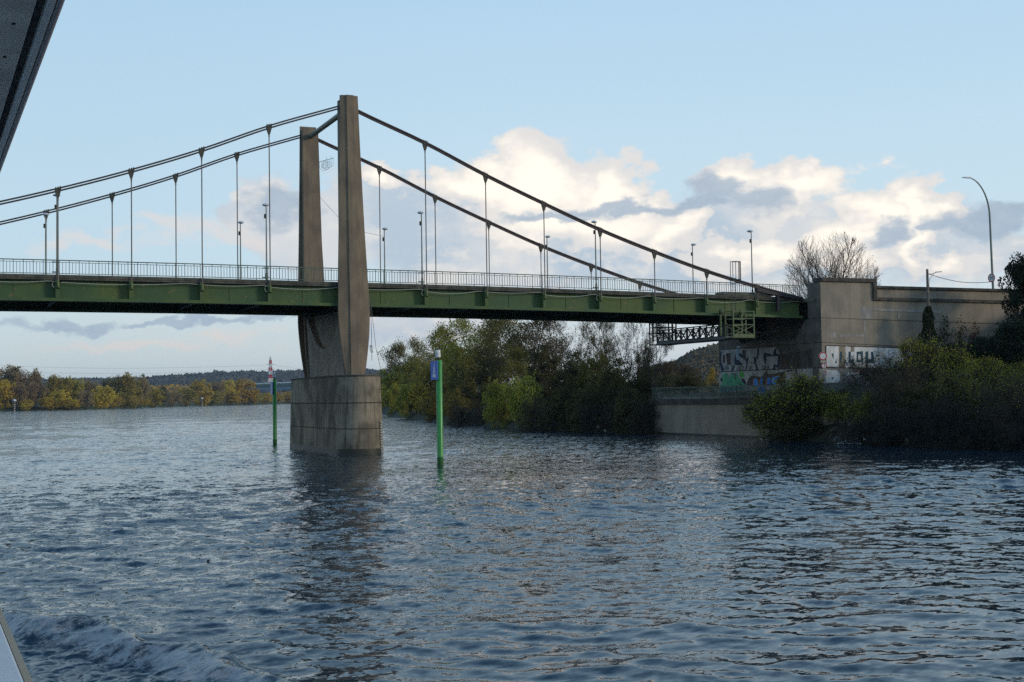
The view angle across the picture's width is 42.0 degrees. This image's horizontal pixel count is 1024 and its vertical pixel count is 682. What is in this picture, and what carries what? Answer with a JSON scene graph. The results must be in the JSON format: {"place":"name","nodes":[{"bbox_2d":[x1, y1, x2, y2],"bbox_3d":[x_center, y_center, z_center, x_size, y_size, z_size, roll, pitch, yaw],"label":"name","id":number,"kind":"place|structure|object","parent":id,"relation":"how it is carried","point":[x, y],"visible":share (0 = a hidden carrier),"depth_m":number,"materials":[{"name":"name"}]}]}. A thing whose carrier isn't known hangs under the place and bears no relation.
{"place":"outdoors","nodes":[
{"label":"outdoors","id":0,"kind":"place"},
{"bbox_2d":[0,400,290,410],"bbox_3d":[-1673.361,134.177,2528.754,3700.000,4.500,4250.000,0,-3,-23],"label":"opposite bank","id":1,"kind":"structure","parent":0,"point":[93,407],"depth_m":1008.68,"materials":[{"name":"green plant"}]},
{"bbox_2d":[0,379,18,408],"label":"tree","id":2,"kind":"object","parent":1,"relation":"on","point":[4,396],"visible":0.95,"depth_m":861.00,"materials":[{"name":"yellow plant"}]},
{"bbox_2d":[0,363,28,400],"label":"tree","id":3,"kind":"object","parent":1,"relation":"on","point":[18,372],"visible":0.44,"depth_m":884.22,"materials":[{"name":"brown plant"}]},
{"bbox_2d":[7,383,32,408],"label":"tree","id":4,"kind":"object","parent":1,"relation":"on","point":[20,392],"visible":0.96,"depth_m":863.27,"materials":[{"name":"brown plant"}]},
{"bbox_2d":[19,368,43,393],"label":"tree","id":5,"kind":"object","parent":1,"relation":"on","point":[35,376],"visible":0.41,"depth_m":894.02,"materials":[{"name":"brown plant"}]},
{"bbox_2d":[24,380,49,407],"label":"tree","id":6,"kind":"object","parent":1,"relation":"on","point":[35,390],"visible":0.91,"depth_m":872.31,"materials":[{"name":"brown plant"}]},
{"bbox_2d":[37,396,55,408],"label":"tree","id":7,"kind":"object","parent":1,"relation":"on","point":[46,402],"visible":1,"depth_m":868.06,"materials":[{"name":"yellow plant"}]},
{"bbox_2d":[42,374,64,406],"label":"tree","id":8,"kind":"object","parent":1,"relation":"on","point":[52,383],"visible":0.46,"depth_m":884.92,"materials":[{"name":"green plant"}]},
{"bbox_2d":[45,389,71,408],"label":"tree","id":9,"kind":"object","parent":1,"relation":"on","point":[60,401],"visible":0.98,"depth_m":875.08,"materials":[{"name":"yellow plant"}]},
{"bbox_2d":[56,375,75,405],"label":"tree","id":10,"kind":"object","parent":1,"relation":"on","point":[66,387],"visible":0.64,"depth_m":892.91,"materials":[{"name":"green plant"}]},
{"bbox_2d":[69,377,87,406],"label":"tree","id":11,"kind":"object","parent":1,"relation":"on","point":[78,386],"visible":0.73,"depth_m":897.98,"materials":[{"name":"green plant"}]},
{"bbox_2d":[75,390,95,407],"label":"tree","id":12,"kind":"object","parent":1,"relation":"on","point":[83,398],"visible":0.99,"depth_m":884.97,"materials":[{"name":"brown plant"}]},
{"bbox_2d":[91,385,118,407],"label":"tree","id":13,"kind":"object","parent":1,"relation":"on","point":[100,399],"visible":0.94,"depth_m":912.80,"materials":[{"name":"yellow plant"}]},
{"bbox_2d":[104,372,138,406],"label":"tree","id":14,"kind":"object","parent":1,"relation":"on","point":[125,381],"visible":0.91,"depth_m":974.82,"materials":[{"name":"green plant"}]},
{"bbox_2d":[114,387,136,407],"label":"tree","id":15,"kind":"object","parent":1,"relation":"on","point":[129,398],"visible":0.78,"depth_m":972.56,"materials":[{"name":"green plant"}]},
{"bbox_2d":[136,376,151,406],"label":"tree","id":16,"kind":"object","parent":1,"relation":"on","point":[144,385],"visible":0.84,"depth_m":1032.36,"materials":[{"name":"green plant"}]},
{"bbox_2d":[142,387,165,406],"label":"tree","id":17,"kind":"object","parent":1,"relation":"on","point":[154,395],"visible":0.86,"depth_m":1058.15,"materials":[{"name":"green plant"}]},
{"bbox_2d":[141,383,199,398],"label":"wood","id":18,"kind":"object","parent":1,"relation":"on","point":[173,388],"visible":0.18,"depth_m":2217.19,"materials":[{"name":"green plant"}]},
{"bbox_2d":[165,390,183,405],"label":"tree","id":19,"kind":"object","parent":1,"relation":"on","point":[171,398],"visible":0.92,"depth_m":1119.06,"materials":[{"name":"brown plant"}]},
{"bbox_2d":[174,386,200,405],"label":"tree","id":20,"kind":"object","parent":1,"relation":"on","point":[188,396],"visible":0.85,"depth_m":1172.80,"materials":[{"name":"green plant"}]},
{"bbox_2d":[188,379,213,404],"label":"tree","id":21,"kind":"object","parent":1,"relation":"on","point":[196,386],"visible":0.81,"depth_m":1240.54,"materials":[{"name":"yellow plant"}]},
{"bbox_2d":[204,389,224,404],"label":"tree","id":22,"kind":"object","parent":1,"relation":"on","point":[215,398],"visible":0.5,"depth_m":1269.47,"materials":[{"name":"green plant"}]},
{"bbox_2d":[209,380,227,403],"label":"tree","id":23,"kind":"object","parent":1,"relation":"on","point":[216,386],"visible":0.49,"depth_m":1297.65,"materials":[{"name":"green plant"}]},
{"bbox_2d":[217,377,235,403],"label":"tree","id":24,"kind":"object","parent":1,"relation":"on","point":[230,385],"visible":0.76,"depth_m":1327.15,"materials":[{"name":"yellow plant"}]},
{"bbox_2d":[222,390,242,404],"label":"tree","id":25,"kind":"object","parent":1,"relation":"on","point":[237,397],"visible":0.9,"depth_m":1320.66,"materials":[{"name":"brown plant"}]},
{"bbox_2d":[181,382,290,401],"bbox_3d":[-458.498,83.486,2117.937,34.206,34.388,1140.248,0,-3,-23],"label":"distant bridge","id":26,"kind":"structure","parent":1,"relation":"on","point":[283,387],"depth_m":1807.24,"materials":[{"name":"grey"}]},
{"bbox_2d":[234,378,259,403],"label":"tree","id":27,"kind":"object","parent":1,"relation":"on","point":[245,392],"visible":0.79,"depth_m":1365.40,"materials":[{"name":"yellow plant"}]},
{"bbox_2d":[0,404,1023,681],"bbox_3d":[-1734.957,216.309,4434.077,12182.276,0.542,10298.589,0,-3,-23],"label":"river","id":28,"kind":"structure","parent":0,"point":[194,544],"depth_m":34.28,"materials":[{"name":"liquid"}]},
{"bbox_2d":[0,0,64,681],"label":"tour boat","id":29,"kind":"object","parent":28,"relation":"on","point":[27,27],"visible":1,"depth_m":3.37,"materials":[{"name":"grey"}]},
{"bbox_2d":[271,372,276,444],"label":"navigation marker post","id":30,"kind":"object","parent":28,"relation":"in","point":[274,387],"visible":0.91,"depth_m":122.64,"materials":[{"name":"green metal"}]},
{"bbox_2d":[0,95,802,454],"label":"suspension bridge","id":31,"kind":"structure","parent":28,"relation":"in","point":[336,401],"depth_m":104.53,"materials":[{"name":"concrete"}]},
{"bbox_2d":[649,261,754,345],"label":"inspection gantry","id":32,"kind":"object","parent":31,"relation":"hanging from","point":[719,330],"visible":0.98,"depth_m":117.19,"materials":[{"name":"metal"}]},
{"bbox_2d":[431,350,443,464],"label":"navigation marker post","id":33,"kind":"object","parent":28,"relation":"in","point":[436,370],"visible":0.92,"depth_m":80.68,"materials":[{"name":"green metal"}]},
{"bbox_2d":[0,0,1023,387],"label":"sky","id":34,"kind":"structure","parent":0,"point":[670,126],"materials":[{"name":"blue"}]},
{"bbox_2d":[382,315,1023,449],"bbox_3d":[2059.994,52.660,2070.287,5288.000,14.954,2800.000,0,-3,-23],"label":"river bank","id":35,"kind":"structure","parent":0,"point":[820,436],"depth_m":149.20,"materials":[{"name":"soil"}]},
{"bbox_2d":[375,368,399,402],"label":"tree","id":36,"kind":"object","parent":35,"relation":"on","point":[384,378],"visible":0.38,"depth_m":415.84,"materials":[{"name":"green plant"}]},
{"bbox_2d":[381,383,401,413],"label":"shrub","id":37,"kind":"object","parent":35,"relation":"on","point":[392,395],"visible":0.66,"depth_m":311.70,"materials":[{"name":"green plant"}]},
{"bbox_2d":[378,336,416,375],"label":"tree","id":38,"kind":"object","parent":35,"relation":"on","point":[399,350],"visible":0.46,"depth_m":420.30,"materials":[{"name":"green plant"}]},
{"bbox_2d":[383,364,411,392],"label":"tree","id":39,"kind":"object","parent":35,"relation":"on","point":[399,370],"visible":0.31,"depth_m":416.49,"materials":[{"name":"green plant"}]},
{"bbox_2d":[393,379,429,417],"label":"shrub","id":40,"kind":"object","parent":35,"relation":"on","point":[410,396],"visible":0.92,"depth_m":265.60,"materials":[{"name":"green plant"}]},
{"bbox_2d":[397,356,430,385],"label":"tree","id":41,"kind":"object","parent":35,"relation":"on","point":[406,377],"visible":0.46,"depth_m":330.09,"materials":[{"name":"green plant"}]},
{"bbox_2d":[393,334,448,376],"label":"tree","id":42,"kind":"object","parent":35,"relation":"on","point":[417,347],"visible":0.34,"depth_m":405.05,"materials":[{"name":"green plant"}]},
{"bbox_2d":[407,350,451,396],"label":"tree","id":43,"kind":"object","parent":35,"relation":"on","point":[428,379],"visible":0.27,"depth_m":266.72,"materials":[{"name":"green plant"}]},
{"bbox_2d":[416,391,443,420],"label":"shrub","id":44,"kind":"object","parent":35,"relation":"on","point":[429,409],"visible":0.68,"depth_m":231.57,"materials":[{"name":"green plant"}]},
{"bbox_2d":[421,321,475,382],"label":"tree","id":45,"kind":"object","parent":35,"relation":"on","point":[440,329],"visible":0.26,"depth_m":286.27,"materials":[{"name":"green plant"}]},
{"bbox_2d":[436,386,470,423],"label":"shrub","id":46,"kind":"object","parent":35,"relation":"on","point":[453,396],"visible":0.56,"depth_m":209.87,"materials":[{"name":"green plant"}]},
{"bbox_2d":[442,347,479,399],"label":"tree","id":47,"kind":"object","parent":35,"relation":"on","point":[456,363],"visible":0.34,"depth_m":232.38,"materials":[{"name":"green plant"}]},
{"bbox_2d":[443,381,479,410],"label":"shrub","id":48,"kind":"object","parent":35,"relation":"on","point":[473,390],"visible":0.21,"depth_m":218.76,"materials":[{"name":"green plant"}]},
{"bbox_2d":[446,397,490,425],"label":"shrub","id":49,"kind":"object","parent":35,"relation":"on","point":[460,412],"visible":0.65,"depth_m":192.68,"materials":[{"name":"green plant"}]},
{"bbox_2d":[426,318,518,386],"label":"tree","id":50,"kind":"object","parent":35,"relation":"on","point":[461,324],"visible":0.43,"depth_m":237.00,"materials":[{"name":"green plant"}]},
{"bbox_2d":[446,342,516,403],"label":"tree","id":51,"kind":"object","parent":35,"relation":"on","point":[480,378],"visible":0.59,"depth_m":213.30,"materials":[{"name":"green plant"}]},
{"bbox_2d":[471,383,496,413],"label":"shrub","id":52,"kind":"object","parent":35,"relation":"on","point":[480,392],"visible":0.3,"depth_m":201.90,"materials":[{"name":"green plant"}]},
{"bbox_2d":[451,319,531,393],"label":"tree","id":53,"kind":"object","parent":35,"relation":"on","point":[490,335],"visible":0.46,"depth_m":221.65,"materials":[{"name":"green plant"}]},
{"bbox_2d":[480,376,513,426],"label":"shrub","id":54,"kind":"object","parent":35,"relation":"on","point":[498,406],"visible":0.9,"depth_m":179.38,"materials":[{"name":"green plant"}]},
{"bbox_2d":[494,344,545,385],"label":"tree","id":55,"kind":"object","parent":35,"relation":"on","point":[516,360],"visible":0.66,"depth_m":192.88,"materials":[{"name":"green plant"}]},
{"bbox_2d":[478,319,569,381],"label":"tree","id":56,"kind":"object","parent":35,"relation":"on","point":[515,341],"visible":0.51,"depth_m":198.58,"materials":[{"name":"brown plant"}]},
{"bbox_2d":[502,372,547,428],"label":"shrub","id":57,"kind":"object","parent":35,"relation":"on","point":[519,395],"visible":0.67,"depth_m":165.40,"materials":[{"name":"green plant"}]},
{"bbox_2d":[514,393,562,430],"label":"shrub","id":58,"kind":"object","parent":35,"relation":"on","point":[534,414],"visible":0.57,"depth_m":158.09,"materials":[{"name":"green plant"}]},
{"bbox_2d":[520,344,563,394],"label":"tree","id":59,"kind":"object","parent":35,"relation":"on","point":[545,366],"visible":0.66,"depth_m":182.50,"materials":[{"name":"green plant"}]},
{"bbox_2d":[520,320,573,372],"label":"tree","id":60,"kind":"object","parent":35,"relation":"on","point":[545,343],"visible":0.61,"depth_m":193.99,"materials":[{"name":"green plant"}]},
{"bbox_2d":[550,346,591,389],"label":"tree","id":61,"kind":"object","parent":35,"relation":"on","point":[569,369],"visible":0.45,"depth_m":166.75,"materials":[{"name":"green plant"}]},
{"bbox_2d":[541,321,632,365],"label":"tree","id":62,"kind":"object","parent":35,"relation":"on","point":[560,329],"visible":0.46,"depth_m":171.83,"materials":[{"name":"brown plant"}]},
{"bbox_2d":[573,351,612,388],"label":"tree","id":63,"kind":"object","parent":35,"relation":"on","point":[588,370],"visible":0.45,"depth_m":159.54,"materials":[{"name":"green plant"}]},
{"bbox_2d":[578,322,620,367],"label":"tree","id":64,"kind":"object","parent":35,"relation":"on","point":[593,338],"visible":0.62,"depth_m":166.18,"materials":[{"name":"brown plant"}]},
{"bbox_2d":[585,353,651,398],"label":"tree","id":65,"kind":"object","parent":35,"relation":"on","point":[613,372],"visible":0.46,"depth_m":151.98,"materials":[{"name":"green plant"}]},
{"bbox_2d":[591,322,664,375],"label":"tree","id":66,"kind":"object","parent":35,"relation":"on","point":[628,339],"visible":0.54,"depth_m":153.94,"materials":[{"name":"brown plant"}]},
{"bbox_2d":[620,374,654,412],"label":"shrub","id":67,"kind":"object","parent":35,"relation":"on","point":[627,383],"visible":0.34,"depth_m":145.43,"materials":[{"name":"green plant"}]},
{"bbox_2d":[620,393,662,433],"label":"shrub","id":68,"kind":"object","parent":35,"relation":"on","point":[647,426],"visible":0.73,"depth_m":138.30,"materials":[{"name":"green plant"}]},
{"bbox_2d":[617,349,666,402],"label":"tree","id":69,"kind":"object","parent":35,"relation":"on","point":[639,368],"visible":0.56,"depth_m":146.62,"materials":[{"name":"brown plant"}]},
{"bbox_2d":[640,324,673,398],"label":"tree","id":70,"kind":"object","parent":35,"relation":"on","point":[649,355],"visible":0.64,"depth_m":143.59,"materials":[{"name":"brown plant"}]},
{"bbox_2d":[650,358,682,383],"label":"tree","id":71,"kind":"object","parent":35,"relation":"on","point":[668,368],"visible":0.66,"depth_m":283.84,"materials":[{"name":"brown plant"}]},
{"bbox_2d":[654,373,681,395],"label":"tree","id":72,"kind":"object","parent":35,"relation":"on","point":[665,378],"visible":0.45,"depth_m":216.52,"materials":[{"name":"green plant"}]},
{"bbox_2d":[672,361,699,378],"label":"tree","id":73,"kind":"object","parent":35,"relation":"on","point":[684,368],"visible":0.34,"depth_m":291.68,"materials":[{"name":"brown plant"}]},
{"bbox_2d":[666,371,718,395],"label":"tree","id":74,"kind":"object","parent":35,"relation":"on","point":[686,381],"visible":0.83,"depth_m":206.31,"materials":[{"name":"green plant"}]},
{"bbox_2d":[739,390,805,440],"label":"shrub","id":75,"kind":"object","parent":35,"relation":"on","point":[763,422],"visible":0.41,"depth_m":114.90,"materials":[{"name":"green plant"}]},
{"bbox_2d":[649,397,906,437],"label":"quay wall","id":76,"kind":"structure","parent":35,"relation":"on","point":[711,416],"depth_m":129.12,"materials":[{"name":"concrete"}]},
{"bbox_2d":[651,383,872,398],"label":"quay railing","id":77,"kind":"object","parent":76,"relation":"on","point":[837,386],"visible":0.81,"depth_m":124.89,"materials":[{"name":"metal"}]},
{"bbox_2d":[737,366,839,429],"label":"shrub","id":78,"kind":"object","parent":35,"relation":"on","point":[792,400],"visible":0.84,"depth_m":112.40,"materials":[{"name":"green plant"}]},
{"bbox_2d":[760,414,824,440],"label":"shrub","id":79,"kind":"object","parent":35,"relation":"on","point":[791,430],"visible":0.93,"depth_m":111.85,"materials":[{"name":"green plant"}]},
{"bbox_2d":[782,232,882,298],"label":"tree","id":80,"kind":"object","parent":35,"relation":"on","point":[833,273],"visible":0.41,"depth_m":150.62,"materials":[{"name":"brown plant"}]},
{"bbox_2d":[821,403,852,420],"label":"shrub","id":81,"kind":"object","parent":35,"relation":"on","point":[841,409],"visible":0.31,"depth_m":108.29,"materials":[{"name":"green plant"}]},
{"bbox_2d":[817,386,861,423],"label":"shrub","id":82,"kind":"object","parent":35,"relation":"on","point":[837,403],"visible":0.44,"depth_m":109.68,"materials":[{"name":"green plant"}]},
{"bbox_2d":[831,391,897,427],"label":"shrub","id":83,"kind":"object","parent":35,"relation":"on","point":[859,409],"visible":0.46,"depth_m":104.87,"materials":[{"name":"green plant"}]},
{"bbox_2d":[715,277,1023,397],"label":"abutment","id":84,"kind":"object","parent":35,"relation":"on","point":[848,318],"visible":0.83,"depth_m":119.27,"materials":[{"name":"concrete"}]},
{"bbox_2d":[936,315,965,361],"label":"climbing plant","id":85,"kind":"object","parent":84,"relation":"attached to","point":[948,334],"visible":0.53,"depth_m":120.48,"materials":[{"name":"green plant"}]},
{"bbox_2d":[825,413,915,445],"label":"shrub","id":86,"kind":"object","parent":35,"relation":"on","point":[867,430],"visible":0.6,"depth_m":101.19,"materials":[{"name":"green plant"}]},
{"bbox_2d":[835,344,942,396],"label":"shrub","id":87,"kind":"object","parent":35,"relation":"on","point":[867,372],"visible":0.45,"depth_m":107.30,"materials":[{"name":"green plant"}]},
{"bbox_2d":[861,355,936,439],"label":"shrub","id":88,"kind":"object","parent":35,"relation":"on","point":[884,394],"visible":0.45,"depth_m":101.55,"materials":[{"name":"green plant"}]},
{"bbox_2d":[879,331,959,389],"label":"shrub","id":89,"kind":"object","parent":35,"relation":"on","point":[906,348],"visible":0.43,"depth_m":107.87,"materials":[{"name":"green plant"}]},
{"bbox_2d":[897,383,949,425],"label":"shrub","id":90,"kind":"object","parent":35,"relation":"on","point":[922,393],"visible":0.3,"depth_m":99.88,"materials":[{"name":"green plant"}]},
{"bbox_2d":[926,269,941,344],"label":"utility pole","id":91,"kind":"object","parent":35,"relation":"on","point":[927,285],"visible":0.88,"depth_m":117.56,"materials":[{"name":"grey wood"}]},
{"bbox_2d":[917,306,942,353],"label":"ivy","id":92,"kind":"object","parent":91,"relation":"attached to","point":[925,315],"visible":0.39,"depth_m":116.98,"materials":[{"name":"green plant"}]},
{"bbox_2d":[924,339,986,386],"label":"shrub","id":93,"kind":"object","parent":35,"relation":"on","point":[954,353],"visible":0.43,"depth_m":106.70,"materials":[{"name":"green plant"}]},
{"bbox_2d":[926,362,996,417],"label":"shrub","id":94,"kind":"object","parent":35,"relation":"on","point":[959,388],"visible":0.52,"depth_m":97.22,"materials":[{"name":"green plant"}]},
{"bbox_2d":[947,354,1017,394],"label":"shrub","id":95,"kind":"object","parent":35,"relation":"on","point":[984,366],"visible":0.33,"depth_m":103.98,"materials":[{"name":"green plant"}]},
{"bbox_2d":[961,334,1021,369],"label":"shrub","id":96,"kind":"object","parent":35,"relation":"on","point":[985,349],"visible":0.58,"depth_m":112.67,"materials":[{"name":"green plant"}]},
{"bbox_2d":[962,371,1023,429],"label":"shrub","id":97,"kind":"object","parent":35,"relation":"on","point":[1006,392],"visible":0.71,"depth_m":92.32,"materials":[{"name":"green plant"}]},
{"bbox_2d":[969,360,1023,395],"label":"shrub","id":98,"kind":"object","parent":35,"relation":"on","point":[1003,369],"visible":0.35,"depth_m":101.73,"materials":[{"name":"green plant"}]},
{"bbox_2d":[989,317,1023,365],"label":"shrub","id":99,"kind":"object","parent":35,"relation":"on","point":[1011,338],"visible":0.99,"depth_m":111.06,"materials":[{"name":"green plant"}]},
{"bbox_2d":[994,364,1023,392],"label":"shrub","id":100,"kind":"object","parent":35,"relation":"on","point":[1017,374],"visible":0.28,"depth_m":99.02,"materials":[{"name":"green plant"}]},
{"bbox_2d":[997,251,1023,324],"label":"tree","id":101,"kind":"object","parent":35,"relation":"on","point":[1015,270],"visible":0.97,"depth_m":117.73,"materials":[{"name":"green plant"}]},
{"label":"road","id":102,"kind":"structure","parent":0,"visible":0},
{"bbox_2d":[962,177,993,288],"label":"tall street lamp","id":103,"kind":"object","parent":102,"relation":"on","point":[991,253],"visible":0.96,"depth_m":128.22,"materials":[{"name":"metal"}]},
{"bbox_3d":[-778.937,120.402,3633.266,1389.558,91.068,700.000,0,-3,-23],"label":"hill","id":104,"kind":"structure","parent":0,"visible":0},
{"bbox_2d":[0,368,388,398],"bbox_3d":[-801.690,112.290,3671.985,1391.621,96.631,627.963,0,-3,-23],"label":"hill woods","id":105,"kind":"object","parent":104,"relation":"on","point":[216,376],"visible":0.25,"depth_m":3717.69,"materials":[{"name":"green plant"}]},
{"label":"hill","id":106,"kind":"structure","parent":0,"visible":0},
{"bbox_2d":[640,342,718,391],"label":"hill woods","id":107,"kind":"object","parent":106,"relation":"on","point":[704,359],"visible":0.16,"depth_m":817.18,"materials":[{"name":"green plant"}]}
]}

